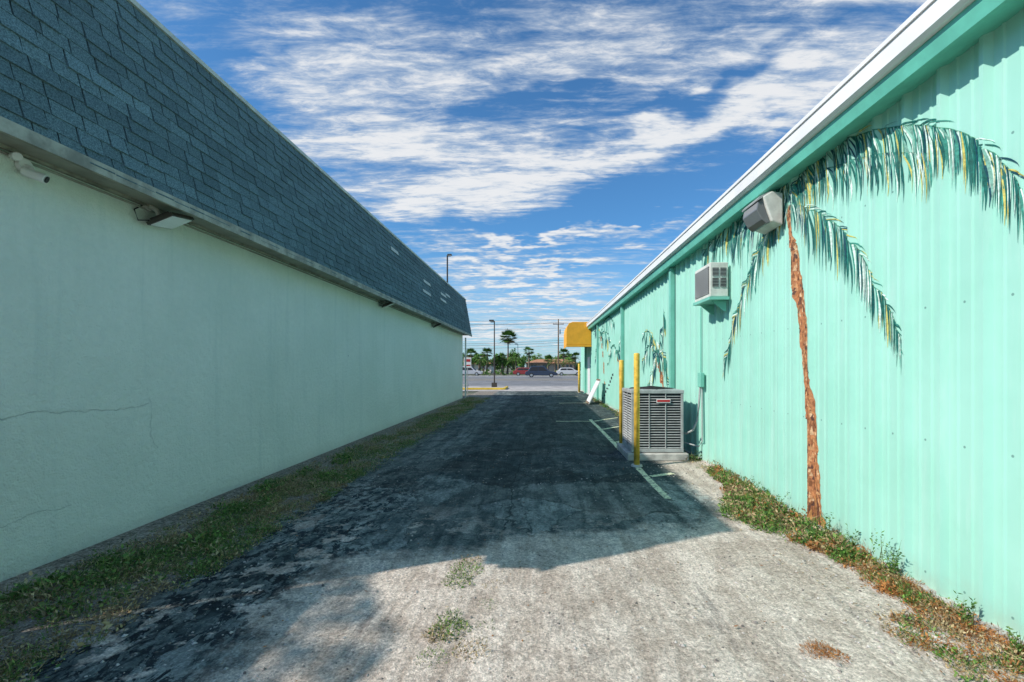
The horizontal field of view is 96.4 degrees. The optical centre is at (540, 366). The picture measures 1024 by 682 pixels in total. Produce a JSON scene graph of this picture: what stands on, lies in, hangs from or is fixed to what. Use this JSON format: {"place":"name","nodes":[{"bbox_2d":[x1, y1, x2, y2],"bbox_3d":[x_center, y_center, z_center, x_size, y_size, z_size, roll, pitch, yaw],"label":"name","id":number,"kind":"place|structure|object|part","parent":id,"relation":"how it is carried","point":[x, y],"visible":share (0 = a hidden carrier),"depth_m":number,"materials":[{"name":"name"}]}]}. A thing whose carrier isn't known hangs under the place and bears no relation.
{"place":"outdoors","nodes":[
{"label":"outdoors","id":0,"kind":"place"},
{"bbox_2d":[0,148,462,581],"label":"walls","id":1,"kind":"structure","parent":0,"point":[148,373],"depth_m":4.73,"materials":[{"name":"paint"}]},
{"bbox_2d":[8,152,49,183],"bbox_3d":[-3.907,-1.515,3.474,0.177,0.185,0.216,0,0,0],"label":"security camera","id":2,"kind":"object","parent":1,"relation":"attached to","point":[24,167],"visible":1,"depth_m":3.50,"materials":[{"name":"white paint"}]},
{"bbox_2d":[134,205,193,228],"bbox_3d":[-3.828,-1.555,4.662,0.344,0.293,0.385,0,0,0],"label":"floodlight","id":3,"kind":"object","parent":1,"relation":"attached to","point":[169,220],"visible":0.98,"depth_m":4.62,"materials":[{"name":"white plastic"}]},
{"bbox_2d":[0,150,459,334],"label":"conduit","id":4,"kind":"object","parent":1,"relation":"attached to","point":[66,177],"visible":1,"depth_m":5.10,"materials":[{"name":"grey metal"}]},
{"bbox_2d":[0,0,471,335],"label":"mansard shingles","id":5,"kind":"object","parent":1,"relation":"attached to","point":[342,232],"visible":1,"depth_m":4.66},
{"bbox_2d":[127,0,465,299],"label":"roof edge trim","id":6,"kind":"structure","parent":5,"relation":"attached to","point":[167,32],"depth_m":5.96,"materials":[{"name":"metal"}]},
{"bbox_2d":[378,301,394,307],"bbox_3d":[-3.821,-1.610,11.421,0.358,0.300,0.400,0,0,0],"label":"floodlight","id":7,"kind":"object","parent":1,"relation":"attached to","point":[387,304],"visible":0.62,"depth_m":11.30,"materials":[{"name":"white plastic"}]},
{"bbox_3d":[-10.950,-2.575,12.925,13.700,1.150,20.750,0,0,0],"label":"roof deck","id":8,"kind":"object","parent":1,"relation":"on","visible":0},
{"bbox_2d":[9,0,363,281],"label":"shingles","id":9,"kind":"object","parent":8,"relation":"attached to","point":[99,90],"visible":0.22,"depth_m":3.76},
{"bbox_2d":[0,132,465,334],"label":"soffit","id":10,"kind":"structure","parent":9,"relation":"attached to","point":[16,144],"depth_m":4.48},
{"bbox_2d":[0,116,471,336],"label":"fascia","id":11,"kind":"structure","parent":9,"relation":"attached to","point":[12,129],"depth_m":4.25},
{"bbox_2d":[391,247,449,302],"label":"pale shingles","id":12,"kind":"object","parent":9,"relation":"attached to","point":[425,281],"visible":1,"depth_m":14.96,"materials":[{"name":"grey"}]},
{"bbox_2d":[463,352,479,374],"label":"broadleaf tree","id":13,"kind":"object","parent":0,"point":[475,355],"visible":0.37,"depth_m":94.98,"materials":[{"name":"green plant"}]},
{"bbox_2d":[471,358,490,374],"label":"palm tree","id":14,"kind":"object","parent":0,"point":[480,360],"visible":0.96,"depth_m":94.80,"materials":[{"name":"green plant"}]},
{"bbox_2d":[472,364,493,372],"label":"walls","id":15,"kind":"structure","parent":0,"point":[491,369],"depth_m":116.00,"materials":[{"name":"beige paint"}]},
{"bbox_2d":[476,356,490,373],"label":"broadleaf tree","id":16,"kind":"object","parent":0,"point":[483,363],"visible":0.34,"depth_m":103.34,"materials":[{"name":"green plant"}]},
{"bbox_2d":[483,353,507,373],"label":"broadleaf tree","id":17,"kind":"object","parent":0,"point":[500,360],"visible":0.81,"depth_m":98.45,"materials":[{"name":"green plant"}]},
{"bbox_2d":[491,356,512,371],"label":"broadleaf tree","id":18,"kind":"object","parent":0,"point":[509,364],"visible":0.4,"depth_m":99.69,"materials":[{"name":"green plant"}]},
{"bbox_2d":[505,348,516,373],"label":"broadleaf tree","id":19,"kind":"object","parent":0,"point":[511,355],"visible":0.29,"depth_m":101.84,"materials":[{"name":"green plant"}]},
{"bbox_2d":[0,391,1023,681],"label":"alley pavement","id":20,"kind":"structure","parent":0,"point":[508,431],"depth_m":3.29,"materials":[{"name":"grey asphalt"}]},
{"bbox_2d":[0,396,490,681],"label":"weeds strip","id":21,"kind":"object","parent":20,"relation":"on","point":[217,538],"visible":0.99,"depth_m":3.77,"materials":[{"name":"green plant"}]},
{"bbox_2d":[465,338,465,397],"bbox_3d":[-3.880,0.050,23.600,0.074,3.100,0.074,0,0,-23],"label":"downspout","id":22,"kind":"object","parent":20,"relation":"on","point":[465,367],"visible":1,"depth_m":23.56,"materials":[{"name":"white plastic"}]},
{"bbox_2d":[578,367,580,392],"bbox_3d":[2.350,0.805,27.900,0.200,1.610,0.200,0,0,0],"label":"bollard","id":23,"kind":"object","parent":20,"relation":"on","point":[579,380],"visible":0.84,"depth_m":27.84,"materials":[{"name":"yellow metal"}]},
{"bbox_2d":[586,379,600,403],"bbox_3d":[2.267,1.050,19.775,0.547,1.054,1.150,0,0,0],"label":"leaning board","id":24,"kind":"object","parent":20,"relation":"on","point":[592,393],"visible":1,"depth_m":19.61,"materials":[{"name":"white paint"}]},
{"bbox_2d":[597,324,598,399],"bbox_3d":[2.643,-0.205,21.565,0.167,3.610,0.130,0,0,0],"label":"downspout","id":25,"kind":"object","parent":20,"relation":"on","point":[598,359],"visible":0.68,"depth_m":21.50,"materials":[{"name":"teal metal"}]},
{"bbox_2d":[558,396,673,498],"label":"parking lines","id":26,"kind":"object","parent":20,"relation":"on","point":[659,490],"visible":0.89,"depth_m":6.81,"materials":[{"name":"paint"}]},
{"bbox_2d":[618,360,623,442],"bbox_3d":[1.660,0.735,9.400,0.200,1.750,0.200,0,0,0],"label":"bollard","id":27,"kind":"object","parent":20,"relation":"on","point":[621,374],"visible":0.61,"depth_m":9.36,"materials":[{"name":"yellow metal"}]},
{"bbox_2d":[416,553,852,669],"bbox_3d":[0.479,1.548,3.099,2.458,0.106,1.470,0,0,0],"label":"grass tuft","id":28,"kind":"object","parent":20,"relation":"on","point":[443,635],"visible":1,"depth_m":2.71,"materials":[{"name":"green plant"}]},
{"bbox_2d":[631,353,642,466],"bbox_3d":[1.540,0.695,7.330,0.200,1.830,0.200,0,0,0],"label":"bollard","id":29,"kind":"object","parent":20,"relation":"on","point":[636,463],"visible":0.95,"depth_m":7.29,"materials":[{"name":"yellow metal"}]},
{"bbox_2d":[617,386,688,460],"bbox_3d":[2.000,0.972,8.310,1.040,1.256,1.100,0,0,0],"label":"air conditioning condenser","id":30,"kind":"object","parent":20,"relation":"on","point":[661,423],"visible":0.91,"depth_m":7.89,"materials":[{"name":"metal"}]},
{"bbox_2d":[669,268,674,388],"bbox_3d":[2.643,-0.205,9.365,0.167,3.610,0.130,0,0,0],"label":"downspout","id":31,"kind":"object","parent":20,"relation":"on","point":[671,327],"visible":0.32,"depth_m":9.30,"materials":[{"name":"teal metal"}]},
{"bbox_2d":[581,8,1023,640],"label":"corrugated wall","id":32,"kind":"structure","parent":20,"relation":"on","point":[921,456],"depth_m":3.51,"materials":[{"name":"metal"}]},
{"bbox_2d":[564,322,590,347],"bbox_3d":[2.054,-1.750,26.000,1.347,1.340,2.860,0,0,0],"label":"awning","id":33,"kind":"object","parent":32,"relation":"attached to","point":[577,334],"visible":0.92,"depth_m":24.60,"materials":[{"name":"fabric"}]},
{"bbox_2d":[584,347,585,392],"bbox_3d":[2.643,-0.205,27.565,0.167,3.610,0.130,0,0,0],"label":"downspout","id":34,"kind":"object","parent":32,"relation":"attached to","point":[584,369],"visible":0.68,"depth_m":27.54,"materials":[{"name":"teal metal"}]},
{"bbox_2d":[588,357,589,393],"bbox_3d":[2.713,0.500,25.750,0.027,2.100,1.100,0,0,0],"label":"side door","id":35,"kind":"structure","parent":32,"relation":"attached to","point":[588,375],"depth_m":25.57,"materials":[{"name":"white paint"}]},
{"bbox_2d":[594,316,620,401],"bbox_3d":[2.745,-0.254,19.316,0.046,3.758,8.616,0,0,0],"label":"palm mural","id":36,"kind":"object","parent":32,"relation":"attached to","point":[613,345],"visible":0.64,"depth_m":18.68,"materials":[{"name":"paint"}]},
{"bbox_2d":[621,306,623,359],"bbox_3d":[2.643,-0.205,15.065,0.167,3.610,0.130,0,0,0],"label":"downspout","id":37,"kind":"object","parent":32,"relation":"attached to","point":[622,332],"visible":0.32,"depth_m":15.00,"materials":[{"name":"teal metal"}]},
{"bbox_2d":[642,311,668,386],"bbox_3d":[2.745,-0.146,11.110,0.046,2.326,2.736,0,0,0],"label":"palm mural","id":38,"kind":"object","parent":32,"relation":"attached to","point":[656,364],"visible":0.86,"depth_m":10.77,"materials":[{"name":"paint"}]},
{"bbox_2d":[684,307,703,446],"bbox_3d":[2.606,0.181,7.866,0.116,2.362,0.542,0,0,-26],"label":"electrical disconnect","id":39,"kind":"object","parent":32,"relation":"attached to","point":[700,380],"visible":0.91,"depth_m":7.70,"materials":[{"name":"teal metal"}]},
{"bbox_2d":[693,262,728,314],"bbox_3d":[2.583,-1.170,6.970,0.287,0.700,0.720,0,0,0],"label":"window air conditioner","id":40,"kind":"object","parent":32,"relation":"attached to","point":[711,284],"depth_m":6.68,"materials":[{"name":"white plastic"}]},
{"bbox_2d":[742,191,782,234],"bbox_3d":[2.583,-1.791,5.350,0.287,0.373,0.420,0,0,0],"label":"wall pack light","id":41,"kind":"object","parent":32,"relation":"attached to","point":[763,213],"visible":1,"depth_m":5.17,"materials":[{"name":"white plastic"}]},
{"bbox_2d":[581,390,1023,647],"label":"base trim","id":42,"kind":"structure","parent":32,"relation":"attached to","point":[926,588],"depth_m":3.07,"materials":[{"name":"concrete"}]},
{"bbox_2d":[588,0,1023,328],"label":"eave trim","id":43,"kind":"structure","parent":32,"relation":"attached to","point":[965,29],"depth_m":3.56,"materials":[{"name":"teal metal"}]},
{"bbox_2d":[586,0,974,326],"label":"gutter","id":44,"kind":"object","parent":43,"relation":"on","point":[922,24],"visible":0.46,"depth_m":3.88,"materials":[{"name":"white paint"}]},
{"bbox_2d":[702,118,1023,527],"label":"palm mural","id":45,"kind":"object","parent":32,"relation":"attached to","point":[987,170],"visible":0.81,"depth_m":4.02,"materials":[{"name":"paint"}]},
{"bbox_2d":[592,397,1023,681],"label":"grass strip","id":46,"kind":"object","parent":20,"relation":"on","point":[765,506],"visible":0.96,"depth_m":3.34,"materials":[{"name":"green plant"}]},
{"bbox_2d":[463,377,580,385],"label":"road","id":47,"kind":"structure","parent":0,"point":[525,381],"depth_m":49.65,"materials":[{"name":"grey asphalt"}]},
{"bbox_2d":[447,254,451,281],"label":"street lamp","id":48,"kind":"object","parent":47,"relation":"on","point":[447,265],"visible":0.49,"depth_m":40.94,"materials":[{"name":"grey metal"}]},
{"bbox_2d":[463,376,580,376],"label":"road markings","id":49,"kind":"object","parent":47,"relation":"on","point":[521,376],"visible":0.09,"depth_m":75.00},
{"bbox_2d":[525,366,557,376],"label":"car","id":50,"kind":"object","parent":47,"relation":"on","point":[532,371],"visible":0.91,"depth_m":69.10,"materials":[{"name":"paint"}]},
{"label":"windows","id":51,"kind":"part","parent":50,"relation":"part of","materials":[{"name":"black glass"}]},
{"bbox_2d":[463,386,580,390],"bbox_3d":[1.500,1.596,33.900,15.000,0.001,7.800,0,0,0],"label":"driveway apron","id":52,"kind":"object","parent":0,"point":[542,388],"visible":0.4,"depth_m":33.62,"materials":[{"name":"concrete"}]},
{"bbox_2d":[463,386,507,389],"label":"yellow kerb","id":53,"kind":"structure","parent":52,"relation":"on","point":[505,388],"depth_m":31.80,"materials":[{"name":"yellow concrete"}]},
{"bbox_2d":[489,320,496,386],"bbox_3d":[-3.755,-1.048,36.000,0.608,5.296,0.400,0,0,0],"label":"street lamp","id":54,"kind":"object","parent":52,"relation":"on","point":[494,384],"visible":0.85,"depth_m":35.95,"materials":[{"name":"brown metal"}]},
{"bbox_2d":[463,367,580,396],"bbox_3d":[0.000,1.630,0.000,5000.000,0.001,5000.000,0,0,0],"label":"ground","id":55,"kind":"structure","parent":0,"point":[472,392],"depth_m":85.61,"materials":[{"name":"soil"}]},
{"bbox_2d":[464,357,470,393],"bbox_3d":[-4.320,0.500,26.988,0.440,2.200,0.073,0,0,0],"label":"traffic sign","id":56,"kind":"object","parent":55,"relation":"on","point":[468,362],"visible":1,"depth_m":26.96,"materials":[{"name":"metal"}]},
{"bbox_2d":[466,348,475,365],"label":"palm tree","id":57,"kind":"object","parent":55,"relation":"on","point":[470,350],"visible":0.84,"depth_m":100.40,"materials":[{"name":"green plant"}]},
{"bbox_2d":[463,366,482,375],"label":"car","id":58,"kind":"object","parent":55,"relation":"on","point":[472,370],"visible":0.58,"depth_m":80.30,"materials":[{"name":"paint"}]},
{"bbox_2d":[474,352,485,370],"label":"palm tree","id":59,"kind":"object","parent":55,"relation":"on","point":[480,354],"visible":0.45,"depth_m":97.85,"materials":[{"name":"green plant"}]},
{"bbox_2d":[482,347,492,369],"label":"palm tree","id":60,"kind":"object","parent":55,"relation":"on","point":[489,350],"visible":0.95,"depth_m":96.56,"materials":[{"name":"green plant"}]},
{"bbox_2d":[497,352,506,373],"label":"palm tree","id":61,"kind":"object","parent":55,"relation":"on","point":[501,354],"visible":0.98,"depth_m":97.86,"materials":[{"name":"green plant"}]},
{"bbox_2d":[499,328,516,373],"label":"palm tree","id":62,"kind":"object","parent":55,"relation":"on","point":[506,339],"visible":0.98,"depth_m":99.66,"materials":[{"name":"green plant"}]},
{"bbox_2d":[505,357,525,369],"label":"palm tree","id":63,"kind":"object","parent":55,"relation":"on","point":[515,358],"visible":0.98,"depth_m":94.90,"materials":[{"name":"green plant"}]},
{"bbox_2d":[463,351,580,370],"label":"distant trees","id":64,"kind":"object","parent":55,"relation":"on","point":[499,366],"depth_m":160.88,"materials":[{"name":"green plant"}]},
{"bbox_2d":[513,352,532,367],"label":"broadleaf tree","id":65,"kind":"object","parent":55,"relation":"on","point":[517,356],"visible":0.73,"depth_m":98.59,"materials":[{"name":"green plant"}]},
{"bbox_2d":[513,368,534,375],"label":"car","id":66,"kind":"object","parent":55,"relation":"on","point":[518,371],"visible":0.56,"depth_m":80.60,"materials":[{"name":"paint"}]},
{"bbox_2d":[480,368,574,375],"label":"hedge","id":67,"kind":"object","parent":55,"relation":"on","point":[487,372],"visible":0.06,"depth_m":85.96,"materials":[{"name":"green plant"}]},
{"bbox_2d":[523,346,533,367],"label":"palm tree","id":68,"kind":"object","parent":55,"relation":"on","point":[529,352],"visible":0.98,"depth_m":97.89,"materials":[{"name":"green plant"}]},
{"bbox_2d":[527,353,542,360],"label":"broadleaf tree","id":69,"kind":"object","parent":55,"relation":"on","point":[535,357],"visible":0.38,"depth_m":112.05,"materials":[{"name":"green plant"}]},
{"bbox_2d":[543,354,552,369],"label":"palm tree","id":70,"kind":"object","parent":55,"relation":"on","point":[549,356],"visible":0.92,"depth_m":96.85,"materials":[{"name":"green plant"}]},
{"bbox_2d":[526,363,574,370],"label":"walls","id":71,"kind":"structure","parent":55,"relation":"on","point":[551,368],"depth_m":104.00,"materials":[{"name":"beige paint"}]},
{"bbox_2d":[526,359,568,362],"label":"roof","id":72,"kind":"structure","parent":71,"relation":"on","point":[538,361],"depth_m":105.72,"materials":[{"name":"tile"}]},
{"bbox_2d":[531,365,571,369],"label":"windows","id":73,"kind":"structure","parent":71,"relation":"attached to","point":[567,366],"depth_m":103.97,"materials":[{"name":"black glass"}]},
{"bbox_2d":[546,359,563,371],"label":"palm tree","id":74,"kind":"object","parent":55,"relation":"on","point":[555,363],"visible":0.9,"depth_m":95.88,"materials":[{"name":"green plant"}]},
{"bbox_2d":[553,319,563,374],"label":"utility pole","id":75,"kind":"object","parent":55,"relation":"on","point":[559,330],"visible":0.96,"depth_m":91.87,"materials":[{"name":"brown wood"}]},
{"bbox_2d":[470,319,568,348],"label":"power lines","id":76,"kind":"object","parent":75,"relation":"attached to","point":[518,342],"visible":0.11,"depth_m":91.94,"materials":[{"name":"black metal"}]},
{"bbox_2d":[557,348,570,366],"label":"palm tree","id":77,"kind":"object","parent":55,"relation":"on","point":[563,351],"visible":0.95,"depth_m":96.60,"materials":[{"name":"green plant"}]},
{"bbox_2d":[556,368,580,375],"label":"car","id":78,"kind":"object","parent":55,"relation":"on","point":[561,371],"visible":0.77,"depth_m":80.60,"materials":[{"name":"paint"}]},
{"bbox_2d":[562,360,577,374],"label":"palm tree","id":79,"kind":"object","parent":55,"relation":"on","point":[571,362],"visible":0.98,"depth_m":94.86,"materials":[{"name":"green plant"}]},
{"bbox_2d":[570,352,579,369],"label":"palm tree","id":80,"kind":"object","parent":55,"relation":"on","point":[574,354],"visible":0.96,"depth_m":97.47,"materials":[{"name":"green plant"}]},
{"bbox_2d":[29,444,1020,681],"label":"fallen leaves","id":81,"kind":"object","parent":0,"point":[677,562],"visible":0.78,"depth_m":3.18,"materials":[{"name":"brown plant"}]},
{"bbox_2d":[136,0,926,366],"label":"sky","id":82,"kind":"structure","parent":0,"point":[555,149],"materials":[{"name":"blue"}]}
]}

